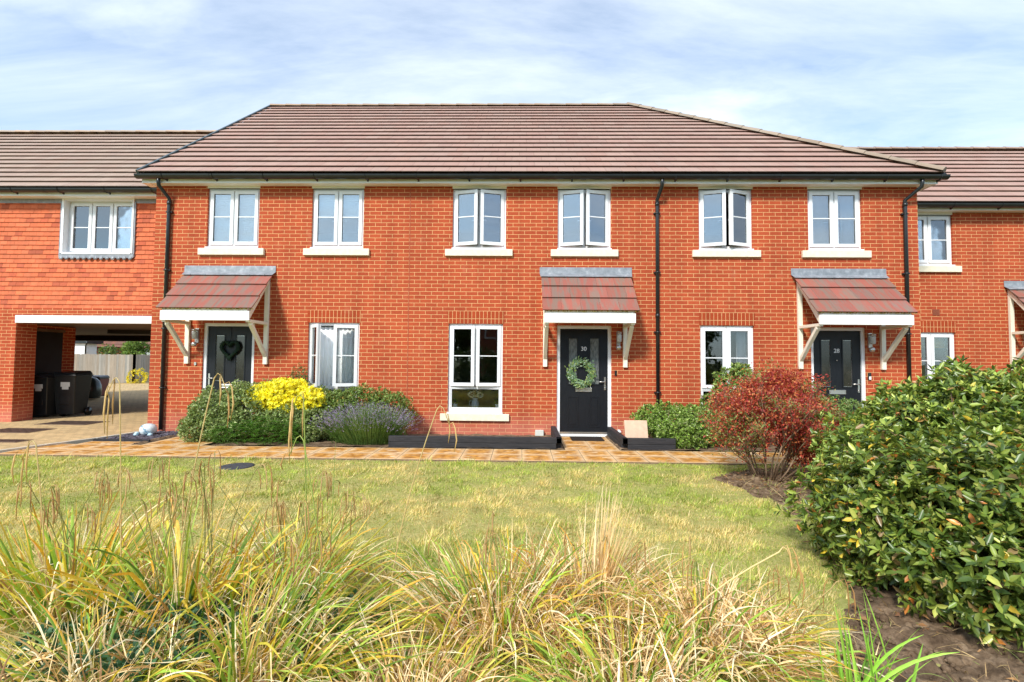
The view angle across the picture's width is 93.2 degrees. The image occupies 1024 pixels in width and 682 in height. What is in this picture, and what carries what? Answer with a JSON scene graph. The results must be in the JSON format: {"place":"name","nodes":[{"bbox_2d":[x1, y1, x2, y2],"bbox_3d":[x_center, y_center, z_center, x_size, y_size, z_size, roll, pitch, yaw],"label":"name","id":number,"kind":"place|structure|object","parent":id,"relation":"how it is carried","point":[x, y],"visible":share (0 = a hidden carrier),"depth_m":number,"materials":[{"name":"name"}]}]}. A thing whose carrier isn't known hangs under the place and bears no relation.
{"place":"outdoors","nodes":[
{"label":"outdoors","id":0,"kind":"place"},
{"bbox_2d":[0,380,148,449],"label":"driveway","id":1,"kind":"structure","parent":0,"point":[134,407],"depth_m":10.87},
{"bbox_2d":[0,439,33,442],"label":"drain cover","id":2,"kind":"object","parent":1,"relation":"in","point":[10,440],"visible":0.99,"depth_m":8.20,"materials":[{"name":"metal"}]},
{"bbox_2d":[0,428,56,432],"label":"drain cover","id":3,"kind":"object","parent":1,"relation":"in","point":[17,430],"visible":1,"depth_m":9.36,"materials":[{"name":"metal"}]},
{"bbox_2d":[33,373,65,415],"bbox_3d":[-11.148,1.292,11.613,0.500,1.049,0.622,1,-2,-2],"label":"wheelie bin","id":4,"kind":"object","parent":1,"relation":"on","point":[44,398],"visible":0.69,"depth_m":11.37,"materials":[{"name":"black plastic"}]},
{"bbox_2d":[0,431,138,452],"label":"kerb","id":5,"kind":"structure","parent":1,"relation":"on","point":[57,443],"depth_m":7.98,"materials":[{"name":"concrete"}]},
{"bbox_2d":[34,421,109,424],"bbox_3d":[-9.561,1.781,10.539,1.100,0.018,0.620,0,-2,1],"label":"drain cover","id":6,"kind":"object","parent":1,"relation":"in","point":[71,423],"visible":1,"depth_m":10.44,"materials":[{"name":"metal"}]},
{"bbox_2d":[53,371,93,414],"bbox_3d":[-10.745,1.280,11.847,0.520,1.099,0.648,1,-2,-7],"label":"wheelie bin","id":7,"kind":"object","parent":1,"relation":"on","point":[72,389],"visible":1,"depth_m":11.61,"materials":[{"name":"black plastic"}]},
{"bbox_2d":[89,377,101,398],"bbox_3d":[-14.316,1.575,16.425,0.620,0.720,0.614,0,-2,1],"label":"domed bin","id":8,"kind":"object","parent":1,"relation":"on","point":[95,389],"visible":0.46,"depth_m":16.33,"materials":[{"name":"black plastic"}]},
{"bbox_2d":[92,375,109,397],"bbox_3d":[-14.706,1.618,17.153,0.500,0.799,0.622,1,-2,-10],"label":"wheelie bin","id":9,"kind":"object","parent":1,"relation":"on","point":[104,380],"visible":0.38,"depth_m":17.20,"materials":[{"name":"black plastic"}]},
{"bbox_2d":[74,354,149,382],"bbox_3d":[-27.823,1.539,28.147,10.676,1.660,7.504,2,-3,-29],"label":"timber fence","id":10,"kind":"object","parent":1,"relation":"on","point":[118,366],"visible":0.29,"depth_m":27.25,"materials":[{"name":"beige wood"}]},
{"bbox_2d":[126,368,148,383],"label":"yellow shrub","id":11,"kind":"object","parent":1,"relation":"on","point":[141,372],"visible":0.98,"depth_m":27.14,"materials":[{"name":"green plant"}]},
{"bbox_2d":[75,341,103,353],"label":"garden shed","id":12,"kind":"structure","parent":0,"point":[85,347],"depth_m":33.60,"materials":[{"name":"white plastic"}]},
{"bbox_2d":[0,434,813,463],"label":"paving","id":13,"kind":"structure","parent":0,"point":[597,452],"depth_m":7.39,"materials":[{"name":"stone"}]},
{"bbox_2d":[570,436,604,440],"bbox_3d":[1.369,1.788,8.858,0.580,0.016,0.420,0,-2,1],"label":"door mat","id":14,"kind":"object","parent":13,"relation":"on","point":[582,438],"depth_m":8.82,"materials":[{"name":"grey rubber"}]},
{"bbox_2d":[134,433,780,451],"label":"flower bed soil","id":15,"kind":"structure","parent":0,"point":[325,442],"depth_m":8.11,"materials":[{"name":"brown soil"}]},
{"bbox_2d":[176,379,278,442],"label":"evergreen shrub","id":16,"kind":"object","parent":15,"relation":"on","point":[192,420],"visible":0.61,"depth_m":8.22,"materials":[{"name":"green plant"}]},
{"bbox_2d":[200,414,309,445],"bbox_3d":[-4.245,1.485,8.062,1.901,0.514,0.617,0,-2,1],"label":"spreading yew","id":17,"kind":"object","parent":15,"relation":"on","point":[253,436],"visible":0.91,"depth_m":8.02,"materials":[{"name":"green plant"}]},
{"bbox_2d":[242,377,326,437],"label":"golden shrub","id":18,"kind":"object","parent":15,"relation":"on","point":[287,388],"visible":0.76,"depth_m":8.37,"materials":[{"name":"yellow plant"}]},
{"bbox_2d":[255,401,337,441],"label":"evergreen shrub","id":19,"kind":"object","parent":15,"relation":"on","point":[314,434],"visible":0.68,"depth_m":8.24,"materials":[{"name":"green plant"}]},
{"bbox_2d":[285,363,311,418],"bbox_3d":[-4.037,1.096,9.095,0.647,1.409,0.493,0,-2,1],"label":"dwarf conifer","id":20,"kind":"object","parent":15,"relation":"on","point":[303,375],"visible":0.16,"depth_m":9.11,"materials":[{"name":"green plant"}]},
{"bbox_2d":[306,382,417,433],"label":"box hedge","id":21,"kind":"object","parent":15,"relation":"on","point":[334,400],"visible":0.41,"depth_m":8.67,"materials":[{"name":"green plant"}]},
{"bbox_2d":[309,399,423,444],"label":"lavender","id":22,"kind":"object","parent":15,"relation":"on","point":[354,428],"visible":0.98,"depth_m":8.04,"materials":[{"name":"green plant"}]},
{"bbox_2d":[388,426,561,449],"bbox_3d":[-0.589,1.680,8.552,2.816,0.193,1.435,0,-2,1],"label":"raised bed","id":23,"kind":"object","parent":15,"relation":"on","point":[553,441],"visible":0.99,"depth_m":7.84,"materials":[{"name":"black wood"}]},
{"bbox_2d":[607,427,675,450],"bbox_3d":[2.225,1.702,8.508,0.856,0.193,1.415,0,-2,1],"label":"raised bed","id":24,"kind":"object","parent":15,"relation":"on","point":[615,436],"visible":0.97,"depth_m":7.80,"materials":[{"name":"black wood"}]},
{"bbox_2d":[624,420,647,437],"bbox_3d":[2.076,1.526,8.084,0.380,0.387,0.139,0,-2,1],"label":"leaning slab","id":25,"kind":"object","parent":24,"relation":"on","point":[635,428],"depth_m":8.09,"materials":[{"name":"stone"}]},
{"bbox_2d":[630,399,723,450],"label":"evergreen shrub","id":26,"kind":"object","parent":15,"relation":"on","point":[684,429],"visible":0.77,"depth_m":8.13,"materials":[{"name":"green plant"}]},
{"bbox_2d":[696,362,773,444],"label":"evergreen shrub","id":27,"kind":"object","parent":15,"relation":"on","point":[736,367],"visible":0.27,"depth_m":8.16,"materials":[{"name":"green plant"}]},
{"bbox_2d":[815,395,867,447],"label":"evergreen shrub","id":28,"kind":"object","parent":15,"relation":"on","point":[847,405],"visible":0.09,"depth_m":8.11,"materials":[{"name":"green plant"}]},
{"bbox_2d":[217,444,783,452],"bbox_3d":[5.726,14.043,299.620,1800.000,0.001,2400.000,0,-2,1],"label":"ground","id":29,"kind":"structure","parent":0,"point":[437,448],"depth_m":8.13,"materials":[{"name":"brown soil"}]},
{"bbox_2d":[0,130,215,421],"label":"coach house","id":30,"kind":"structure","parent":29,"relation":"on","point":[77,212],"depth_m":10.80,"materials":[{"name":"red brick"}]},
{"bbox_2d":[32,328,65,416],"bbox_3d":[-11.349,0.766,11.777,0.060,2.120,0.860,0,-2,1],"label":"side door","id":31,"kind":"structure","parent":30,"relation":"in","point":[49,342],"depth_m":11.84,"materials":[{"name":"black plastic"}]},
{"bbox_2d":[68,202,131,251],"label":"window","id":32,"kind":"structure","parent":30,"relation":"in","point":[94,226],"depth_m":10.89,"materials":[{"name":"white plastic"}]},
{"bbox_2d":[97,343,122,354],"bbox_3d":[-28.005,1.415,34.018,2.172,2.510,1.909,0,-2,1],"label":"tree","id":33,"kind":"object","parent":29,"relation":"on","point":[106,351],"visible":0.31,"depth_m":33.60,"materials":[{"name":"green plant"}]},
{"bbox_2d":[97,341,150,354],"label":"house","id":34,"kind":"structure","parent":29,"relation":"on","point":[118,344],"depth_m":40.58,"materials":[{"name":"brick"}]},
{"bbox_2d":[119,341,149,354],"bbox_3d":[-26.086,1.115,33.510,1.825,3.096,1.807,0,-2,1],"label":"tree","id":35,"kind":"object","parent":29,"relation":"on","point":[133,347],"visible":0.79,"depth_m":33.20,"materials":[{"name":"green plant"}]},
{"bbox_2d":[134,102,950,437],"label":"terraced house block","id":36,"kind":"structure","parent":29,"relation":"on","point":[512,258],"depth_m":9.39,"materials":[{"name":"red brick"}]},
{"bbox_2d":[202,323,254,421],"bbox_3d":[-5.536,0.729,9.460,1.017,2.160,0.150,0,-2,1],"label":"door","id":37,"kind":"structure","parent":36,"relation":"in","point":[241,366],"depth_m":9.49,"materials":[{"name":"black plastic"}]},
{"bbox_2d":[218,326,239,360],"bbox_3d":[-5.506,0.053,9.458,0.447,0.691,0.140,0,-2,1],"label":"heart wreath","id":38,"kind":"object","parent":37,"relation":"hanging from","point":[229,344],"visible":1,"depth_m":9.44,"materials":[{"name":"green plant"}]},
{"bbox_2d":[198,189,264,254],"bbox_3d":[-5.502,-2.351,9.581,1.302,1.335,0.183,0,-2,1],"label":"window","id":39,"kind":"structure","parent":36,"relation":"in","point":[233,246],"depth_m":9.57,"materials":[{"name":"white plastic"}]},
{"bbox_2d":[215,195,254,240],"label":"window panes","id":40,"kind":"object","parent":36,"relation":"attached to","point":[247,207],"visible":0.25,"depth_m":9.69,"materials":[{"name":"glass"}]},
{"bbox_2d":[308,323,359,407],"bbox_3d":[-3.474,0.489,9.286,1.005,1.700,0.430,0,-2,1],"label":"window","id":41,"kind":"structure","parent":36,"relation":"in","point":[314,328],"depth_m":9.38,"materials":[{"name":"white plastic"}]},
{"bbox_2d":[303,189,369,255],"bbox_3d":[-3.425,-2.335,9.540,1.294,1.335,0.183,0,-2,1],"label":"window","id":42,"kind":"structure","parent":36,"relation":"in","point":[338,247],"depth_m":9.53,"materials":[{"name":"white plastic"}]},
{"bbox_2d":[319,327,355,403],"bbox_3d":[-3.464,0.509,9.522,0.915,1.580,0.035,0,-2,1],"label":"net curtain","id":43,"kind":"object","parent":36,"relation":"hanging from","point":[345,346],"visible":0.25,"depth_m":9.53,"materials":[{"name":"white fabric"}]},
{"bbox_2d":[319,195,358,216],"bbox_3d":[-3.422,-2.701,9.664,0.900,0.506,0.040,0,-2,1],"label":"venetian blind","id":44,"kind":"object","parent":36,"relation":"attached to","point":[327,207],"visible":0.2,"depth_m":9.66,"materials":[{"name":"white"}]},
{"bbox_2d":[452,398,457,406],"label":"potted plant","id":45,"kind":"object","parent":36,"relation":"on","point":[454,404],"visible":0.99,"depth_m":9.48,"materials":[{"name":"green plant"}]},
{"bbox_2d":[440,324,508,420],"bbox_3d":[-0.709,0.598,9.361,1.323,1.865,0.175,0,-2,1],"label":"window","id":46,"kind":"structure","parent":36,"relation":"in","point":[460,413],"depth_m":9.34,"materials":[{"name":"white plastic"}]},
{"bbox_2d":[468,390,483,406],"bbox_3d":[-0.716,1.140,9.502,0.314,0.364,0.157,0,-2,1],"label":"flower jug","id":47,"kind":"object","parent":36,"relation":"on","point":[474,402],"visible":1,"depth_m":9.47,"materials":[{"name":"grey ceramic"}]},
{"bbox_2d":[445,189,512,255],"bbox_3d":[-0.639,-2.315,9.462,1.312,1.335,0.214,0,-2,1],"label":"window","id":48,"kind":"structure","parent":36,"relation":"in","point":[469,248],"depth_m":9.43,"materials":[{"name":"white plastic"}]},
{"bbox_2d":[494,399,498,407],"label":"potted plant","id":49,"kind":"object","parent":36,"relation":"on","point":[496,404],"visible":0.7,"depth_m":9.46,"materials":[{"name":"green plant"}]},
{"bbox_2d":[557,325,610,436],"bbox_3d":[1.383,0.782,9.326,1.045,2.160,0.150,0,-2,1],"label":"door","id":50,"kind":"structure","parent":36,"relation":"in","point":[585,411],"depth_m":9.33,"materials":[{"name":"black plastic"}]},
{"bbox_2d":[564,356,596,388],"bbox_3d":[1.312,0.602,9.284,0.625,0.652,0.096,0,-2,1],"label":"wreath","id":51,"kind":"object","parent":50,"relation":"attached to","point":[590,377],"visible":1,"depth_m":9.27,"materials":[{"name":"green plant"}]},
{"bbox_2d":[551,189,617,256],"bbox_3d":[1.407,-2.299,9.423,1.300,1.335,0.212,0,-2,1],"label":"window","id":52,"kind":"structure","parent":36,"relation":"in","point":[565,249],"depth_m":9.37,"materials":[{"name":"white plastic"}]},
{"bbox_2d":[692,189,760,257],"bbox_3d":[4.130,-2.278,9.352,1.297,1.335,0.249,0,-2,1],"label":"window","id":53,"kind":"structure","parent":36,"relation":"in","point":[739,201],"depth_m":9.32,"materials":[{"name":"white plastic"}]},
{"bbox_2d":[700,325,752,404],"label":"window","id":54,"kind":"structure","parent":36,"relation":"in","point":[725,357],"depth_m":9.29,"materials":[{"name":"white plastic"}]},
{"bbox_2d":[736,331,746,381],"bbox_3d":[4.474,0.570,9.367,0.258,1.580,0.056,0,-2,1],"label":"curtain","id":55,"kind":"object","parent":36,"relation":"hanging from","point":[740,344],"visible":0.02,"depth_m":9.38,"materials":[{"name":"white fabric"}]},
{"bbox_2d":[812,196,827,243],"bbox_3d":[5.989,-2.345,9.461,0.470,1.040,0.004,0,-2,1],"label":"window pane","id":56,"kind":"structure","parent":36,"relation":"attached to","point":[820,227],"depth_m":9.46,"materials":[{"name":"glass"}]},
{"bbox_2d":[801,190,871,257],"bbox_3d":[6.220,-2.260,9.352,1.293,1.335,0.183,0,-2,1],"label":"window","id":57,"kind":"structure","parent":36,"relation":"in","point":[833,249],"depth_m":9.34,"materials":[{"name":"white plastic"}]},
{"bbox_2d":[811,327,865,429],"bbox_3d":[6.212,0.820,9.232,1.030,2.160,0.150,0,-2,1],"label":"door","id":58,"kind":"structure","parent":36,"relation":"in","point":[837,352],"depth_m":9.26,"materials":[{"name":"black plastic"}]},
{"bbox_2d":[840,196,853,243],"bbox_3d":[6.554,-2.341,9.450,0.268,1.040,0.056,0,-2,1],"label":"curtain","id":59,"kind":"object","parent":36,"relation":"hanging from","point":[846,225],"visible":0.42,"depth_m":9.44,"materials":[{"name":"white fabric"}]},
{"bbox_2d":[850,146,1023,403],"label":"end house","id":60,"kind":"structure","parent":29,"relation":"on","point":[970,210],"depth_m":10.49,"materials":[{"name":"red brick"}]},
{"bbox_2d":[921,338,944,347],"bbox_3d":[9.059,0.012,10.639,0.900,0.280,0.004,0,-2,1],"label":"bamboo blind","id":61,"kind":"object","parent":60,"relation":"attached to","point":[939,342],"visible":0.36,"depth_m":10.63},
{"bbox_2d":[921,332,953,385],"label":"window","id":62,"kind":"structure","parent":60,"relation":"in","point":[928,337],"depth_m":10.46,"materials":[{"name":"white plastic"}]},
{"bbox_2d":[918,215,961,271],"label":"window","id":63,"kind":"structure","parent":60,"relation":"in","point":[935,229],"depth_m":10.56,"materials":[{"name":"white plastic"}]},
{"bbox_2d":[0,453,1015,681],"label":"lawn","id":64,"kind":"structure","parent":0,"point":[842,602],"depth_m":4.47,"materials":[{"name":"plant"}]},
{"bbox_2d":[11,440,47,628],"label":"seed stalk","id":65,"kind":"object","parent":64,"relation":"on","point":[22,459],"visible":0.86,"depth_m":2.48,"materials":[{"name":"beige plant"}]},
{"bbox_2d":[0,468,203,637],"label":"sedge clump","id":66,"kind":"object","parent":64,"relation":"on","point":[66,563],"visible":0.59,"depth_m":2.67,"materials":[{"name":"green plant"}]},
{"bbox_2d":[103,377,121,603],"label":"seed stalk","id":67,"kind":"object","parent":64,"relation":"on","point":[106,393],"visible":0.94,"depth_m":2.60,"materials":[{"name":"beige plant"}]},
{"bbox_2d":[0,570,278,681],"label":"sedge clump","id":68,"kind":"object","parent":64,"relation":"on","point":[97,641],"visible":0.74,"depth_m":2.08,"materials":[{"name":"beige plant"}]},
{"bbox_2d":[1,450,312,670],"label":"sedge clump","id":69,"kind":"object","parent":64,"relation":"on","point":[187,588],"visible":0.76,"depth_m":2.54,"materials":[{"name":"green plant"}]},
{"bbox_2d":[0,589,402,681],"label":"ground cover","id":70,"kind":"object","parent":64,"relation":"on","point":[68,624],"visible":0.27,"depth_m":2.19,"materials":[{"name":"green plant"}]},
{"bbox_2d":[177,373,233,583],"bbox_3d":[-1.611,0.844,2.517,0.304,1.356,0.036,0,-2,7],"label":"seed stalk","id":71,"kind":"object","parent":64,"relation":"on","point":[199,445],"visible":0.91,"depth_m":2.52,"materials":[{"name":"beige plant"}]},
{"bbox_2d":[219,463,254,469],"bbox_3d":[-3.668,1.670,6.457,0.420,0.016,0.420,0,-2,1],"label":"manhole cover","id":72,"kind":"object","parent":64,"relation":"on","point":[233,466],"visible":0.94,"depth_m":6.41,"materials":[{"name":"grey metal"}]},
{"bbox_2d":[179,469,402,619],"bbox_3d":[-1.272,1.269,2.933,1.197,0.922,1.136,-1,-3,30],"label":"sedge clump","id":73,"kind":"object","parent":64,"relation":"on","point":[312,569],"visible":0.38,"depth_m":2.94,"materials":[{"name":"plant"}]},
{"bbox_2d":[288,392,307,608],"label":"seed stalk","id":74,"kind":"object","parent":64,"relation":"on","point":[291,419],"visible":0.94,"depth_m":2.56,"materials":[{"name":"beige plant"}]},
{"bbox_2d":[280,435,323,592],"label":"seed stalk","id":75,"kind":"object","parent":64,"relation":"on","point":[312,498],"visible":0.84,"depth_m":2.45,"materials":[{"name":"beige plant"}]},
{"bbox_2d":[139,501,470,681],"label":"sedge clump","id":76,"kind":"object","parent":64,"relation":"on","point":[281,640],"visible":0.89,"depth_m":2.12,"materials":[{"name":"green plant"}]},
{"bbox_2d":[329,443,335,593],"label":"reed stem","id":77,"kind":"object","parent":64,"relation":"on","point":[332,514],"visible":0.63,"depth_m":2.71,"materials":[{"name":"beige plant"}]},
{"bbox_2d":[254,595,536,681],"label":"sedge clump","id":78,"kind":"object","parent":64,"relation":"on","point":[443,672],"visible":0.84,"depth_m":2.04,"materials":[{"name":"beige plant"}]},
{"bbox_2d":[23,528,786,618],"bbox_3d":[-0.678,1.440,3.124,4.627,0.253,1.164,0,-2,1],"label":"grass tussock","id":79,"kind":"object","parent":64,"relation":"on","point":[394,573],"depth_m":3.21,"materials":[{"name":"beige plant"}]},
{"bbox_2d":[388,406,456,607],"bbox_3d":[-0.487,0.944,2.648,0.386,1.186,0.038,0,-2,9],"label":"seed stalk","id":80,"kind":"object","parent":64,"relation":"on","point":[448,419],"visible":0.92,"depth_m":2.65,"materials":[{"name":"beige plant"}]},
{"bbox_2d":[364,511,635,681],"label":"sedge clump","id":81,"kind":"object","parent":64,"relation":"on","point":[471,600],"visible":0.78,"depth_m":2.41,"materials":[{"name":"plant"}]},
{"bbox_2d":[474,510,730,664],"bbox_3d":[0.478,1.391,2.695,1.383,0.747,1.330,0,-2,1],"label":"sedge clump","id":82,"kind":"object","parent":64,"relation":"on","point":[578,564],"visible":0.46,"depth_m":2.60,"materials":[{"name":"beige plant"}]},
{"bbox_2d":[581,476,641,614],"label":"dry tuft","id":83,"kind":"object","parent":64,"relation":"on","point":[604,556],"visible":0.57,"depth_m":2.69,"materials":[{"name":"beige plant"}]},
{"bbox_2d":[490,586,757,681],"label":"sedge clump","id":84,"kind":"object","parent":64,"relation":"on","point":[593,667],"visible":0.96,"depth_m":2.06,"materials":[{"name":"green plant"}]},
{"bbox_2d":[670,569,764,678],"bbox_3d":[0.936,1.287,2.132,0.478,0.484,0.006,-1,-3,26],"label":"reed stem","id":85,"kind":"object","parent":64,"relation":"on","point":[723,628],"visible":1,"depth_m":2.13,"materials":[{"name":"beige plant"}]},
{"bbox_2d":[680,545,805,663],"bbox_3d":[1.064,1.236,2.244,0.558,0.598,0.036,0,-2,8],"label":"seed stalk","id":86,"kind":"object","parent":64,"relation":"on","point":[799,571],"visible":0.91,"depth_m":2.23,"materials":[{"name":"beige plant"}]},
{"bbox_2d":[588,535,909,681],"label":"sedge clump","id":87,"kind":"object","parent":64,"relation":"on","point":[777,648],"visible":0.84,"depth_m":2.26,"materials":[{"name":"beige plant"}]},
{"bbox_2d":[0,0,1023,146],"label":"sky","id":88,"kind":"structure","parent":0,"point":[847,73],"materials":[{"name":"blue"}]},
{"bbox_2d":[712,467,1023,681],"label":"soil","id":89,"kind":"structure","parent":0,"point":[968,644],"depth_m":2.45,"materials":[{"name":"brown soil"}]},
{"bbox_2d":[696,358,845,481],"bbox_3d":[3.224,0.972,5.985,1.707,1.530,1.618,2,-3,-32],"label":"red shrub","id":90,"kind":"object","parent":89,"relation":"on","point":[790,418],"visible":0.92,"depth_m":5.72,"materials":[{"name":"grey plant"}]},
{"bbox_2d":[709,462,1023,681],"bbox_3d":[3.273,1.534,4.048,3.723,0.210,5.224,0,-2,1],"label":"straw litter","id":91,"kind":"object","parent":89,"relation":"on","point":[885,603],"visible":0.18,"depth_m":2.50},
{"bbox_2d":[719,465,1023,681],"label":"leaf litter","id":92,"kind":"object","parent":89,"relation":"on","point":[897,614],"visible":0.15,"depth_m":2.60,"materials":[{"name":"brown plant"}]},
{"bbox_2d":[818,591,957,681],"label":"green shoots","id":93,"kind":"object","parent":89,"relation":"on","point":[874,670],"visible":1,"depth_m":1.99,"materials":[{"name":"green plant"}]},
{"bbox_2d":[772,392,1023,648],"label":"laurel shrub","id":94,"kind":"object","parent":89,"relation":"on","point":[971,531],"visible":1,"depth_m":2.86,"materials":[{"name":"green plant"}]},
{"bbox_2d":[805,354,1023,516],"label":"laurel shrub","id":95,"kind":"object","parent":89,"relation":"on","point":[917,408],"visible":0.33,"depth_m":4.34,"materials":[{"name":"green plant"}]},
{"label":"slate bed","id":96,"kind":"structure","parent":0,"visible":0},
{"bbox_2d":[93,439,149,441],"bbox_3d":[-6.659,1.699,8.255,0.970,0.050,0.030,0,-2,1],"label":"slate bed edging","id":97,"kind":"object","parent":96,"relation":"on","point":[133,440],"visible":0.64,"depth_m":8.24,"materials":[{"name":"grey stone"}]},
{"bbox_2d":[101,430,177,438],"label":"slate chips","id":98,"kind":"object","parent":96,"relation":"on","point":[159,433],"visible":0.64,"depth_m":8.71,"materials":[{"name":"grey gravel"}]},
{"bbox_2d":[133,423,157,435],"bbox_3d":[-6.710,1.627,8.918,0.350,0.210,0.304,0,-2,1],"label":"garden ornament","id":99,"kind":"object","parent":98,"relation":"on","point":[149,429],"visible":0.96,"depth_m":8.83,"materials":[{"name":"ceramic"}]}
]}

